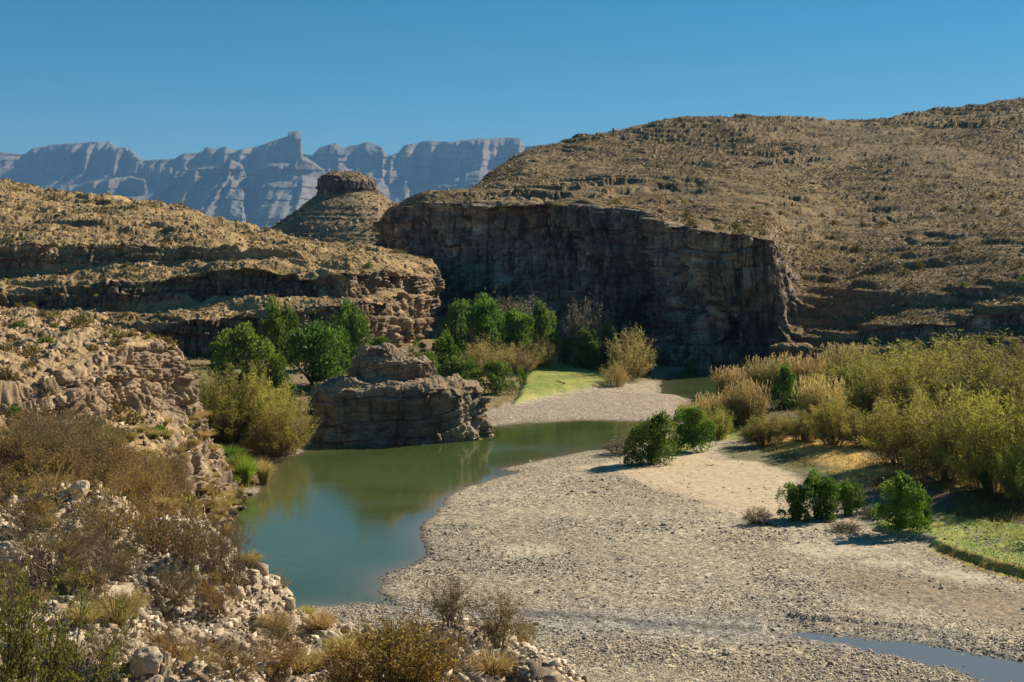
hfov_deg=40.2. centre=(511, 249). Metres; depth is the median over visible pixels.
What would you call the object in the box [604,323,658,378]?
cane thicket
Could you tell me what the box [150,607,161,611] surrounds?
limestone rock
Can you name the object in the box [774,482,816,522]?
green bush
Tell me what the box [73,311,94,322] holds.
desert shrub
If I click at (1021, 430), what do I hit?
tamarisk shrub
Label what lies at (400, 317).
ridge
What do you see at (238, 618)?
limestone rock
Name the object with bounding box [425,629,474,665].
rusty shrub
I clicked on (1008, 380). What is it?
tamarisk shrub
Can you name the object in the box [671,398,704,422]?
reed clump
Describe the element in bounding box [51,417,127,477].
dry shrub
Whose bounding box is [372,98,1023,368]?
hill
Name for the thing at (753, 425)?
green bush
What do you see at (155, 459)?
straw tuft
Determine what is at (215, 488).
desert shrub
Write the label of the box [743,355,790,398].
reed clump
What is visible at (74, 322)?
desert shrub
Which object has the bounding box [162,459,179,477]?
desert shrub
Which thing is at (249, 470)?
grass tuft
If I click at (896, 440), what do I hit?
tamarisk shrub
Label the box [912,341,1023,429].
tamarisk shrub
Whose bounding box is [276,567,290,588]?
dry shrub
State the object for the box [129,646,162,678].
boulder
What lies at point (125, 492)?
desert shrub
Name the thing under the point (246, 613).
rubble
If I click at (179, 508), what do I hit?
dry shrub
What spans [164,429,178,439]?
straw tuft
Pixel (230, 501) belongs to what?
straw tuft
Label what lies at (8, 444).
straw tuft
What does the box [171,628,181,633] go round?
limestone rock
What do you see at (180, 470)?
dry shrub
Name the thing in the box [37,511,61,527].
straw tuft
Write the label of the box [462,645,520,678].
straw tuft
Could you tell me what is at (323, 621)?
straw tuft
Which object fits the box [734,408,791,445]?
tamarisk shrub
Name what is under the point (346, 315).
mesquite tree
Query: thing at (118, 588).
boulder
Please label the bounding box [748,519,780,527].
driftwood
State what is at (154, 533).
dry shrub
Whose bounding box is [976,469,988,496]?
green bush
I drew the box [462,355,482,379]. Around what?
green bush
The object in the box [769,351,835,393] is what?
reed clump
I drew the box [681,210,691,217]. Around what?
desert shrub
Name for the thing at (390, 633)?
straw tuft
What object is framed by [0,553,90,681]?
creosote bush
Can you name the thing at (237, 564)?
dry stalk
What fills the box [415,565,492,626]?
dry shrub
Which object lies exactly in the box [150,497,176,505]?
straw tuft
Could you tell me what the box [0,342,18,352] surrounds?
desert shrub
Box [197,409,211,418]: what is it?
straw tuft
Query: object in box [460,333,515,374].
cane thicket
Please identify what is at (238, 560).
dry shrub
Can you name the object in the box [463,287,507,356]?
mesquite tree
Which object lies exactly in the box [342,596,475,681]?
rusty shrub
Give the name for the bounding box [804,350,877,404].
tamarisk shrub
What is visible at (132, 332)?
desert shrub
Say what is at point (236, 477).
desert shrub
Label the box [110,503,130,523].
dry shrub
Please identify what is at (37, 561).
dry shrub
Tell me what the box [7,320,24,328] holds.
desert shrub
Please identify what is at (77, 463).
dry shrub
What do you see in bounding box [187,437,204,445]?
straw tuft
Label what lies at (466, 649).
dry shrub
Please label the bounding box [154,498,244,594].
dry shrub
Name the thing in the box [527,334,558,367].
cane thicket
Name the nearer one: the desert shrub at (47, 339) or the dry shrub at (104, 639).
the dry shrub at (104, 639)
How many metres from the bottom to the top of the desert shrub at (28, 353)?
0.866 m
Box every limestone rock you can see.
[1,541,12,549]
[10,552,22,562]
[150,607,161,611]
[164,675,177,681]
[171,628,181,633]
[208,662,221,675]
[229,615,240,622]
[254,612,260,618]
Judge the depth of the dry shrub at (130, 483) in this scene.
51.03 m
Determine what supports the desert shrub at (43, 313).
on the bluff
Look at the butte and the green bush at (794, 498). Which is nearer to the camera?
the green bush at (794, 498)
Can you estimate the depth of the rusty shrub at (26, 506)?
26.55 m
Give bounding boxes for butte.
[272,171,396,248]
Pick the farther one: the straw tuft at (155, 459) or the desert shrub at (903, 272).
the desert shrub at (903, 272)
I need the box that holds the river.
[229,345,754,607]
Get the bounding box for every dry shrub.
[0,402,60,471]
[0,404,33,436]
[0,416,34,480]
[0,458,26,491]
[0,483,120,593]
[0,516,58,618]
[1,409,81,472]
[4,422,76,472]
[5,418,65,450]
[6,433,88,490]
[7,398,61,426]
[17,424,89,474]
[18,535,45,546]
[21,391,86,438]
[26,417,49,432]
[27,400,86,441]
[28,444,99,483]
[36,505,132,594]
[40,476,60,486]
[40,512,96,550]
[43,427,139,488]
[45,444,97,488]
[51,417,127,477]
[54,424,139,494]
[66,530,98,552]
[68,399,118,438]
[68,429,105,452]
[70,574,135,611]
[73,408,114,433]
[78,592,146,667]
[89,424,140,455]
[89,434,142,470]
[94,450,129,486]
[99,538,153,581]
[104,592,140,625]
[105,437,135,468]
[106,451,172,505]
[106,465,146,498]
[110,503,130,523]
[115,440,169,481]
[122,458,177,500]
[123,445,177,485]
[125,445,148,463]
[126,490,205,519]
[126,507,183,551]
[130,613,200,661]
[141,457,181,496]
[147,450,182,486]
[148,470,192,500]
[149,460,186,490]
[149,550,210,612]
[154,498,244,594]
[156,441,199,468]
[167,481,195,498]
[168,453,206,491]
[168,471,195,492]
[173,478,194,496]
[178,489,250,567]
[183,625,215,660]
[200,510,267,590]
[212,509,256,548]
[247,635,271,645]
[259,609,315,651]
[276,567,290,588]
[382,632,493,681]
[408,618,471,662]
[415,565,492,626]
[419,635,469,674]
[440,625,482,670]
[463,580,550,650]
[510,613,542,645]
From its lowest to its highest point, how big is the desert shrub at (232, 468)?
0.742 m
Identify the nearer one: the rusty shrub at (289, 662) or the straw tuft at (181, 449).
the rusty shrub at (289, 662)
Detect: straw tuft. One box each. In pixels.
[0,433,24,456]
[14,584,55,602]
[18,469,82,490]
[21,533,46,547]
[34,497,57,515]
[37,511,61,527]
[50,537,84,558]
[52,565,96,587]
[56,599,111,627]
[59,553,90,571]
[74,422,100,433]
[90,592,147,627]
[105,474,129,490]
[108,586,151,602]
[124,429,143,440]
[128,596,151,609]
[132,424,147,432]
[134,445,161,457]
[140,453,167,463]
[144,427,165,437]
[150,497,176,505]
[154,494,184,509]
[163,416,173,425]
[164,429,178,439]
[167,641,201,661]
[170,444,187,454]
[177,427,191,437]
[178,451,191,458]
[182,648,226,663]
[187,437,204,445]
[188,419,196,426]
[191,413,205,420]
[196,498,207,505]
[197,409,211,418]
[198,428,219,439]
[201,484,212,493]
[205,502,230,509]
[207,571,226,581]
[208,444,221,452]
[210,506,231,514]
[211,472,219,476]
[212,496,239,507]
[215,514,225,521]
[222,492,236,497]
[226,488,237,493]
[232,547,265,568]
[253,455,276,485]
[253,605,298,631]
[263,641,331,675]
[295,603,319,615]
[296,607,339,630]
[310,647,329,664]
[315,625,371,659]
[359,616,427,657]
[363,641,384,659]
[381,638,428,672]
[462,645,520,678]
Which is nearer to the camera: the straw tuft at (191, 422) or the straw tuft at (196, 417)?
the straw tuft at (191, 422)
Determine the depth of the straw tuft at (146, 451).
83.81 m
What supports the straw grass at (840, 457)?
on the ground at (591, 396)
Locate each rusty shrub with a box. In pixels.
[0,451,79,541]
[50,466,156,560]
[110,480,197,555]
[186,562,246,620]
[186,629,300,681]
[246,626,311,677]
[304,620,378,681]
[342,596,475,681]
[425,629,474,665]
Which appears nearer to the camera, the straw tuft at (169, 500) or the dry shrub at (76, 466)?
the dry shrub at (76, 466)
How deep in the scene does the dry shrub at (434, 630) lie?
14.54 m
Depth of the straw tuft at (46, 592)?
20.58 m
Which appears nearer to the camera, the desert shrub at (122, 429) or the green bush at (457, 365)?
the desert shrub at (122, 429)
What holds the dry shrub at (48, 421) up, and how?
on the bluff
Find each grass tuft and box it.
[220,443,248,458]
[223,452,257,469]
[233,455,258,486]
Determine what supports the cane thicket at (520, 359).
on the ground at (591, 396)
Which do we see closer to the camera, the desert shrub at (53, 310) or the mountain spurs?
the desert shrub at (53, 310)
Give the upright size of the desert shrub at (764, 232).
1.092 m
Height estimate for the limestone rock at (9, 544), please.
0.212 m
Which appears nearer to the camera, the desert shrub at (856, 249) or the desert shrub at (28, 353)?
the desert shrub at (28, 353)
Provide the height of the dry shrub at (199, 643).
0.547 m
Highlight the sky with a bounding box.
[0,0,1023,159]
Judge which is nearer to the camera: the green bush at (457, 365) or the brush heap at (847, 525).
the brush heap at (847, 525)
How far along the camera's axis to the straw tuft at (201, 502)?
105.92 m
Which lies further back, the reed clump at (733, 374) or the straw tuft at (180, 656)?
the reed clump at (733, 374)
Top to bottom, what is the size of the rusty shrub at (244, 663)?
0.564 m
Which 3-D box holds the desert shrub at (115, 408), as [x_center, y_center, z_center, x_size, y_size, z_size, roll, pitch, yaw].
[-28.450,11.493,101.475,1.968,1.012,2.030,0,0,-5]
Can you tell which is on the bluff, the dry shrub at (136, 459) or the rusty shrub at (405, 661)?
the dry shrub at (136, 459)
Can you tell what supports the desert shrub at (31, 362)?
on the bluff
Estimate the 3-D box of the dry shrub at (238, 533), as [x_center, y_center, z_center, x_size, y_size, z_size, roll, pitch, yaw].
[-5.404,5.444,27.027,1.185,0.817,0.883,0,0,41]
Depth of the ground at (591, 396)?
99.08 m
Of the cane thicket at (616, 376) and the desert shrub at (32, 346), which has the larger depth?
the cane thicket at (616, 376)
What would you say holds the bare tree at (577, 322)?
on the ground at (591, 396)
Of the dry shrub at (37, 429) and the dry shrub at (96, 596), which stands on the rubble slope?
the dry shrub at (96, 596)
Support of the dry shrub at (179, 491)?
on the bluff
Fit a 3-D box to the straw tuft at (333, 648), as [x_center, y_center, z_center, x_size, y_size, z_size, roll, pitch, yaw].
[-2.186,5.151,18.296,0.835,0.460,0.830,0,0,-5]
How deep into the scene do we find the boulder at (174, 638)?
17.14 m
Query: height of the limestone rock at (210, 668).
0.173 m
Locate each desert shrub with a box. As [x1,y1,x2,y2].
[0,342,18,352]
[0,366,19,380]
[6,404,23,416]
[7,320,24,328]
[12,303,23,307]
[17,347,35,356]
[21,455,87,491]
[22,360,36,366]
[25,301,37,307]
[25,344,38,349]
[37,309,49,316]
[37,336,55,343]
[40,385,54,394]
[46,312,60,318]
[49,309,61,314]
[50,323,58,327]
[58,405,76,420]
[64,315,86,327]
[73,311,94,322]
[86,344,96,349]
[102,325,110,330]
[106,401,132,415]
[109,328,128,341]
[110,338,125,345]
[110,485,139,504]
[113,414,125,422]
[115,426,131,437]
[123,261,132,266]
[123,410,147,425]
[127,330,138,336]
[143,332,156,338]
[149,434,159,439]
[151,423,167,436]
[158,241,167,246]
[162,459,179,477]
[163,336,174,344]
[164,336,177,346]
[175,494,201,515]
[178,488,193,499]
[179,439,198,451]
[192,428,200,438]
[201,513,216,521]
[202,498,217,513]
[204,484,220,496]
[223,465,234,470]
[232,474,241,482]
[233,490,247,503]
[363,262,372,268]
[463,195,472,200]
[613,197,622,202]
[678,198,688,203]
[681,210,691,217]
[682,219,697,225]
[728,221,742,229]
[733,228,747,233]
[759,230,768,235]
[829,219,838,224]
[850,243,863,251]
[857,222,867,227]
[875,220,887,226]
[897,268,910,274]
[914,261,925,267]
[939,205,949,210]
[948,244,958,249]
[959,282,967,286]
[987,193,996,198]
[999,208,1011,213]
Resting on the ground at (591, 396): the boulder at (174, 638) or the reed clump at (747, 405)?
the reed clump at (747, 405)
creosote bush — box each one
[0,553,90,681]
[15,551,136,681]
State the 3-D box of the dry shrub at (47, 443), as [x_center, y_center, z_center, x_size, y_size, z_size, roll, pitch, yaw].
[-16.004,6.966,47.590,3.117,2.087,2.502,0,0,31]
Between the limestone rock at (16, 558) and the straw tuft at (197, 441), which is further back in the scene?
the straw tuft at (197, 441)
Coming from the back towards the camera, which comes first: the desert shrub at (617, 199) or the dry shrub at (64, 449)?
the desert shrub at (617, 199)
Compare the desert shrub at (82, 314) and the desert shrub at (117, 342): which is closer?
the desert shrub at (117, 342)
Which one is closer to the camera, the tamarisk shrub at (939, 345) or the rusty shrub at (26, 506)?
the rusty shrub at (26, 506)
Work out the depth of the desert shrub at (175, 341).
120.55 m
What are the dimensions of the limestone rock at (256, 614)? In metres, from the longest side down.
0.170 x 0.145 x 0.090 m
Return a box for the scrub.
[0,98,1023,519]
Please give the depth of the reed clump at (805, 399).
161.73 m
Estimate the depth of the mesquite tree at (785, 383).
181.46 m
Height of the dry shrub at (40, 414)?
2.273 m
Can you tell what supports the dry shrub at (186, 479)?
on the bluff
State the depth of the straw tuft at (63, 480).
42.69 m
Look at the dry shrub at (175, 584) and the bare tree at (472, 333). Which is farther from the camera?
the bare tree at (472, 333)
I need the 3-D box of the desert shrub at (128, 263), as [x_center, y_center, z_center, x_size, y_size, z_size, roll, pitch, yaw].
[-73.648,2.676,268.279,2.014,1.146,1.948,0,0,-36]
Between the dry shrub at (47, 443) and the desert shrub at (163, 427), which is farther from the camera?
the desert shrub at (163, 427)
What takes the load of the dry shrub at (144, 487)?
on the bluff
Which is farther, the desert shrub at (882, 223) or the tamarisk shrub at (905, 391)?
the desert shrub at (882, 223)
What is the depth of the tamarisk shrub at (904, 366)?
184.95 m
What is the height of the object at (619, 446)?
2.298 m
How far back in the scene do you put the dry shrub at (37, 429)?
60.62 m
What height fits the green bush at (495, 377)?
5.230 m
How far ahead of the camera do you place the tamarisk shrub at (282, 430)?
147.52 m
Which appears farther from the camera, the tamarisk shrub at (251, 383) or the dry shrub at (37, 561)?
the tamarisk shrub at (251, 383)
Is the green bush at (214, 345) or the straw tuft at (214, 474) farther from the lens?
the green bush at (214, 345)
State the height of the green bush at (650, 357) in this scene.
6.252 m
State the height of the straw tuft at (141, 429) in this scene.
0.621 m
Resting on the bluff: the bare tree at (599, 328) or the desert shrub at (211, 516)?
the desert shrub at (211, 516)
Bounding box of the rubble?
[0,482,588,681]
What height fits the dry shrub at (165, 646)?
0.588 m
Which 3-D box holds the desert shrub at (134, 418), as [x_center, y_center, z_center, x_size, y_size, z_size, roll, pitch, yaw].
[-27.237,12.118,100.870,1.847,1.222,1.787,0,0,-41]
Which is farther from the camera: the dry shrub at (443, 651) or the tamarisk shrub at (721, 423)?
the tamarisk shrub at (721, 423)
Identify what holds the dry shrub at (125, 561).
on the rubble slope
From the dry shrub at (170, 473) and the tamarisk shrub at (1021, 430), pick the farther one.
the tamarisk shrub at (1021, 430)
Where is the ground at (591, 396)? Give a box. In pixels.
[185,334,1023,681]
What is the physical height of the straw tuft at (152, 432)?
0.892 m
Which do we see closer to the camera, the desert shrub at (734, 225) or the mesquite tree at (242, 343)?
the mesquite tree at (242, 343)
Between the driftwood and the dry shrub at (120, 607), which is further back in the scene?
the driftwood
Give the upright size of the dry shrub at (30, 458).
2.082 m
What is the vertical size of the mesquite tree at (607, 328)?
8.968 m
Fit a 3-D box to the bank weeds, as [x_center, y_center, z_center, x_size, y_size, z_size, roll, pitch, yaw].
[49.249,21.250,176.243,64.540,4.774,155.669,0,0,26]
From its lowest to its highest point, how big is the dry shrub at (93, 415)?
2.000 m
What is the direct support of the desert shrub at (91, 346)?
on the bluff
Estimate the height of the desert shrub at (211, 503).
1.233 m
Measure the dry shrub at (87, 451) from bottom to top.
2.344 m
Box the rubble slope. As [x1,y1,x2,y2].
[0,484,582,681]
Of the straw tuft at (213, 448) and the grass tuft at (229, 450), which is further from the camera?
the grass tuft at (229, 450)
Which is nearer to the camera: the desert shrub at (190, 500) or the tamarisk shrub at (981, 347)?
the desert shrub at (190, 500)
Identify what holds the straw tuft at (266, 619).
on the rubble slope
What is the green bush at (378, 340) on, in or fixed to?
on the ground at (591, 396)
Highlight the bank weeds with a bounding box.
[717,373,1023,539]
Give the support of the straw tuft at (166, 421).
on the bluff
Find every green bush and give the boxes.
[208,335,234,363]
[306,376,335,413]
[370,335,390,345]
[407,339,426,356]
[436,352,486,390]
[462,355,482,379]
[483,359,516,394]
[515,364,530,385]
[557,338,576,363]
[569,326,604,369]
[619,409,681,466]
[644,342,654,374]
[666,431,680,452]
[670,404,716,452]
[680,355,700,373]
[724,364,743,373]
[743,416,768,437]
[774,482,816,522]
[795,466,841,522]
[828,479,867,515]
[867,469,931,531]
[910,495,933,522]
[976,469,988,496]
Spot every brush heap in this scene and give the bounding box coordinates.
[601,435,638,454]
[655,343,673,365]
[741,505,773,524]
[828,517,863,532]
[863,503,882,519]
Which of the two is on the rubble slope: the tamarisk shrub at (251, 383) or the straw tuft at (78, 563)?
the straw tuft at (78, 563)
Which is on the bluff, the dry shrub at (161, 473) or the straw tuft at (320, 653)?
the dry shrub at (161, 473)
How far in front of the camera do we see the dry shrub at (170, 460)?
91.53 m
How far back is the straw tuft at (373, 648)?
15.18 m
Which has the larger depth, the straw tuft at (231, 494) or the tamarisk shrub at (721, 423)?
the tamarisk shrub at (721, 423)
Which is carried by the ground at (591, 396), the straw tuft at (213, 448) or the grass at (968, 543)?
the grass at (968, 543)
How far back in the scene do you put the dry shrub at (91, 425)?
82.86 m
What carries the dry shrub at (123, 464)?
on the bluff
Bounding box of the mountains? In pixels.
[0,131,539,203]
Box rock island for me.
[304,342,494,444]
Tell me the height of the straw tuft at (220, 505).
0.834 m
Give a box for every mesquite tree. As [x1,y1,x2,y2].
[206,315,286,395]
[255,295,299,365]
[255,351,300,404]
[282,312,353,387]
[325,297,370,366]
[414,349,438,374]
[430,324,467,379]
[436,298,474,356]
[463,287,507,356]
[488,306,538,355]
[529,300,559,361]
[599,318,614,366]
[770,357,801,409]
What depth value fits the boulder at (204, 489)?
108.98 m
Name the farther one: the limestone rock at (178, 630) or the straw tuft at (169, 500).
the straw tuft at (169, 500)
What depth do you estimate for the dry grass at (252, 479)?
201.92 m
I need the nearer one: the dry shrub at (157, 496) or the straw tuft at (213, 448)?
the dry shrub at (157, 496)
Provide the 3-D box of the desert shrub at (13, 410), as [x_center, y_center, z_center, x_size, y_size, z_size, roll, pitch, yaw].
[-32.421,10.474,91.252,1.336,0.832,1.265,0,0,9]
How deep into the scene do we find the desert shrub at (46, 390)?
94.60 m
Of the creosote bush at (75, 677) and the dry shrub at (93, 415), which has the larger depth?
the dry shrub at (93, 415)
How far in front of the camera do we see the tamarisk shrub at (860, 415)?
145.90 m
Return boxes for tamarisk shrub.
[188,354,272,445]
[211,359,301,440]
[239,388,322,458]
[702,401,736,438]
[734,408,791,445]
[780,406,819,441]
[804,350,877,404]
[804,389,859,446]
[832,336,948,400]
[837,349,915,417]
[844,404,898,447]
[851,378,957,469]
[864,345,977,427]
[885,329,988,373]
[897,373,993,485]
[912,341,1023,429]
[915,328,1023,393]
[920,383,1023,493]
[940,339,1023,436]
[957,327,1023,397]
[991,428,1023,504]
[998,373,1023,468]
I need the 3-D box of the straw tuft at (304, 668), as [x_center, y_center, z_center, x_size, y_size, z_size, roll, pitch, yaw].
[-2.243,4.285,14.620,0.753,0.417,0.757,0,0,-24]
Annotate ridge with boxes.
[0,178,467,358]
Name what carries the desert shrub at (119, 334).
on the bluff
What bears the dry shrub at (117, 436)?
on the bluff
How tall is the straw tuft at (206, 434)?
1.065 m
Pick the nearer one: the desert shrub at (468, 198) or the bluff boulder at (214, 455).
the bluff boulder at (214, 455)
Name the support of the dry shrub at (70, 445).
on the bluff
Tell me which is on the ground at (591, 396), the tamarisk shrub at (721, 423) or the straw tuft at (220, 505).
the tamarisk shrub at (721, 423)
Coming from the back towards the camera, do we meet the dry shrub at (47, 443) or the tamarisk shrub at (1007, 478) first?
the tamarisk shrub at (1007, 478)
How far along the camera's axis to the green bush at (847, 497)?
113.44 m
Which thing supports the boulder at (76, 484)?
on the rubble slope
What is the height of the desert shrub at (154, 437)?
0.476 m
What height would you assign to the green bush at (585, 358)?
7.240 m
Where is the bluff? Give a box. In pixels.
[0,306,255,533]
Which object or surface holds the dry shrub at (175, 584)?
on the rubble slope
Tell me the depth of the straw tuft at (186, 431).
112.50 m
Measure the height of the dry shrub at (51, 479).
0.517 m
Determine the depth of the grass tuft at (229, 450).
140.57 m
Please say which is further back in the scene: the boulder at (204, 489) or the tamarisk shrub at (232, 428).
the tamarisk shrub at (232, 428)
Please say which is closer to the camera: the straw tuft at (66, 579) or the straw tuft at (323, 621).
the straw tuft at (66, 579)
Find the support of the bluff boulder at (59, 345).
on the bluff
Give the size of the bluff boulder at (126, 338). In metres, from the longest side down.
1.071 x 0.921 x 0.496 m
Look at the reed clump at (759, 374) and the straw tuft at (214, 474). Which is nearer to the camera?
the straw tuft at (214, 474)
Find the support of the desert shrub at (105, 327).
on the bluff
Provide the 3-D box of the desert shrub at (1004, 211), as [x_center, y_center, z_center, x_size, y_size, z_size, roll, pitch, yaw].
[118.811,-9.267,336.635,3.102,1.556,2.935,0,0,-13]
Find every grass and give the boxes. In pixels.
[187,338,676,492]
[517,366,1023,578]
[752,432,958,484]
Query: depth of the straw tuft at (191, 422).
119.98 m
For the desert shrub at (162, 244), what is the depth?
274.33 m
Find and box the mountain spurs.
[75,156,325,228]
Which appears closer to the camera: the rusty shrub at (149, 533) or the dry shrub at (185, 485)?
the rusty shrub at (149, 533)
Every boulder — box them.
[5,334,16,338]
[47,343,66,349]
[69,480,89,500]
[99,584,145,609]
[120,337,132,341]
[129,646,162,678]
[155,631,194,649]
[202,445,208,453]
[209,453,218,458]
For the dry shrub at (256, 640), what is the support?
on the rubble slope
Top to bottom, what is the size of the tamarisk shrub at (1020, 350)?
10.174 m
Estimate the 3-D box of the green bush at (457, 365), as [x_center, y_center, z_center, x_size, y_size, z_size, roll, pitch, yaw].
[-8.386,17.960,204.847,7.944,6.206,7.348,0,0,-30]
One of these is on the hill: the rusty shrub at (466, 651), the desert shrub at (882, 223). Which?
the desert shrub at (882, 223)
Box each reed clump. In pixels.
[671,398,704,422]
[694,391,738,423]
[709,364,748,394]
[717,377,772,424]
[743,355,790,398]
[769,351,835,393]
[792,373,849,426]
[817,341,877,381]
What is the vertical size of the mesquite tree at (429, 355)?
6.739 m
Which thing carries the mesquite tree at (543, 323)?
on the ground at (591, 396)
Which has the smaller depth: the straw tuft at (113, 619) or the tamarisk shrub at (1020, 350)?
the straw tuft at (113, 619)
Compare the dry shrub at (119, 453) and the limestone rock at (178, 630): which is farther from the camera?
the dry shrub at (119, 453)
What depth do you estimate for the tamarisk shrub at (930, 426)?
123.97 m
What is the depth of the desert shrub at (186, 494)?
82.22 m
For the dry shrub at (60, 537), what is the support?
on the rubble slope
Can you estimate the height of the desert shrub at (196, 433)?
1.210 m
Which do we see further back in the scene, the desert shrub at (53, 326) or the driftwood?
the desert shrub at (53, 326)
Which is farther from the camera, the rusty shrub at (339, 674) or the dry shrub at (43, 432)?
the dry shrub at (43, 432)
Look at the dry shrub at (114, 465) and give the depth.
48.49 m
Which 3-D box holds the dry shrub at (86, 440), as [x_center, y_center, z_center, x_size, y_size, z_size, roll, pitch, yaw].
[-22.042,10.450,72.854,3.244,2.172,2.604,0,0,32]
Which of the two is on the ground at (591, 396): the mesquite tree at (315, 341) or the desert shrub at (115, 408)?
the mesquite tree at (315, 341)
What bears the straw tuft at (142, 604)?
on the rubble slope
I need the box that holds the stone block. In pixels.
[768,343,812,378]
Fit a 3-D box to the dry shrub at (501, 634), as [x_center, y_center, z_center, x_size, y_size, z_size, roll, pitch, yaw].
[-0.140,4.110,15.537,1.090,0.760,0.875,0,0,27]
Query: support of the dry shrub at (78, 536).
on the rubble slope
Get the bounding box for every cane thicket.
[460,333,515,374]
[492,339,542,374]
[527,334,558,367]
[600,361,630,386]
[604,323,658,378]
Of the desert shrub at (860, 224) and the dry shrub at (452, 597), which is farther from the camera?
the desert shrub at (860, 224)
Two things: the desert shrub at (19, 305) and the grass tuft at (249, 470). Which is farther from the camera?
the desert shrub at (19, 305)
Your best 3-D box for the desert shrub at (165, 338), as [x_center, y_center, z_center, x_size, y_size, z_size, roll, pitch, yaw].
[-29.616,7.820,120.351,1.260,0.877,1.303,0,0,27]
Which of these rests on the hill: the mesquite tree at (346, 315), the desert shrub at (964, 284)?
the desert shrub at (964, 284)
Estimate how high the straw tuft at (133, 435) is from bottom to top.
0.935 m
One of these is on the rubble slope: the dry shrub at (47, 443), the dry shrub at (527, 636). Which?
the dry shrub at (527, 636)
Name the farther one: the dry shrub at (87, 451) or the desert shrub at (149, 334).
the desert shrub at (149, 334)
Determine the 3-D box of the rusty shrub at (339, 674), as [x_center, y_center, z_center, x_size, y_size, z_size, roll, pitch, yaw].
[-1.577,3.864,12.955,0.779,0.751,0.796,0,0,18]
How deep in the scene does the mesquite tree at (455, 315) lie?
240.91 m
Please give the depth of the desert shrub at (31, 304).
152.73 m
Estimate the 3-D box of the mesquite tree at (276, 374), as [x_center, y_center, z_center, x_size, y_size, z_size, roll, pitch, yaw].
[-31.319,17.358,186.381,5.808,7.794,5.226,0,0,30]
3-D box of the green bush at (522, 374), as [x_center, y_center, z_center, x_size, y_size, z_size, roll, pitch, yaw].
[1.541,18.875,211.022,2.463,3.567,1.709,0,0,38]
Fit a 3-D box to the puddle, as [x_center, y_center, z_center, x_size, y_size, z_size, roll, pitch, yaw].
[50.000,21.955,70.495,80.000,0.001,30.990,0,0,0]
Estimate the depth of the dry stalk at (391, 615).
14.20 m
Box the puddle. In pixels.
[795,632,1023,681]
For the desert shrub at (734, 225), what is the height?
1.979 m
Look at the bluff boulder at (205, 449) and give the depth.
121.79 m
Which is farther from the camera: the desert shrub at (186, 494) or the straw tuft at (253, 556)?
the desert shrub at (186, 494)
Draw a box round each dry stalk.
[224,537,248,585]
[255,571,267,614]
[301,606,316,643]
[337,599,354,639]
[368,584,413,646]
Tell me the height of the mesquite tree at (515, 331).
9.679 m
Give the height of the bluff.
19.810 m
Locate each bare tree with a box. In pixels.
[461,285,519,347]
[494,291,564,351]
[556,293,606,366]
[586,305,622,364]
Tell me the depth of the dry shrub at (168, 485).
68.46 m
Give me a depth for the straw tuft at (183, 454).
102.23 m
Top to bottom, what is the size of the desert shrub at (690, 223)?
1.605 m
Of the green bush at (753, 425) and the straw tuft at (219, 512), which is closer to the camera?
the straw tuft at (219, 512)
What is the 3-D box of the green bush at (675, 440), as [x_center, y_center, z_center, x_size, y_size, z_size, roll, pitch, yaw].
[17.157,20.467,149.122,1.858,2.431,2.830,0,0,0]
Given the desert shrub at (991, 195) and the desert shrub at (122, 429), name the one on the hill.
the desert shrub at (991, 195)
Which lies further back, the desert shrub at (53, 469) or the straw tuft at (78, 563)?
the desert shrub at (53, 469)
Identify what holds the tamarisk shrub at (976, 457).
on the ground at (591, 396)
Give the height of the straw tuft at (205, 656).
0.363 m
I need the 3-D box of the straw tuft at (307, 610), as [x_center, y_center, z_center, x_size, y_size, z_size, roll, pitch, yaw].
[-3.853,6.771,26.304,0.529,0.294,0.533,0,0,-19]
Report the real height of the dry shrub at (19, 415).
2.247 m
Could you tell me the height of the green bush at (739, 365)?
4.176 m
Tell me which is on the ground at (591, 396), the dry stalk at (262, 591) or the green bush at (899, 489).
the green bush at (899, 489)
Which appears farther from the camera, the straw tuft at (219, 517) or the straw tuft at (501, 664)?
the straw tuft at (219, 517)
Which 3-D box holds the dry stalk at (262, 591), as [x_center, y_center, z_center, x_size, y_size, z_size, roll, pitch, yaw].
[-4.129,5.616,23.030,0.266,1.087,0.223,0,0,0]
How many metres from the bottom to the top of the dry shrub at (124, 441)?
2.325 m
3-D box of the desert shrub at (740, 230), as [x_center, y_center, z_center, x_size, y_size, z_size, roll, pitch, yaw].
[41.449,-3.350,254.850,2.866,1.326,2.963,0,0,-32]
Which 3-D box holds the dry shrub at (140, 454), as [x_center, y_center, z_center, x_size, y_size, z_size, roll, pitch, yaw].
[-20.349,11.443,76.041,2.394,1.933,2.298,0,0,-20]
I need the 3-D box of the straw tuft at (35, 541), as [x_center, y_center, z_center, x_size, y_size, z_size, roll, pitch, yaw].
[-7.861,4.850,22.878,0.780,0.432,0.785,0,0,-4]
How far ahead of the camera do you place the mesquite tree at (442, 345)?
210.91 m
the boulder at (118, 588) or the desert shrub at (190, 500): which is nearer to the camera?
the boulder at (118, 588)
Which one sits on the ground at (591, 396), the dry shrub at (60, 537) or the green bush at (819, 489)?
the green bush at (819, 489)

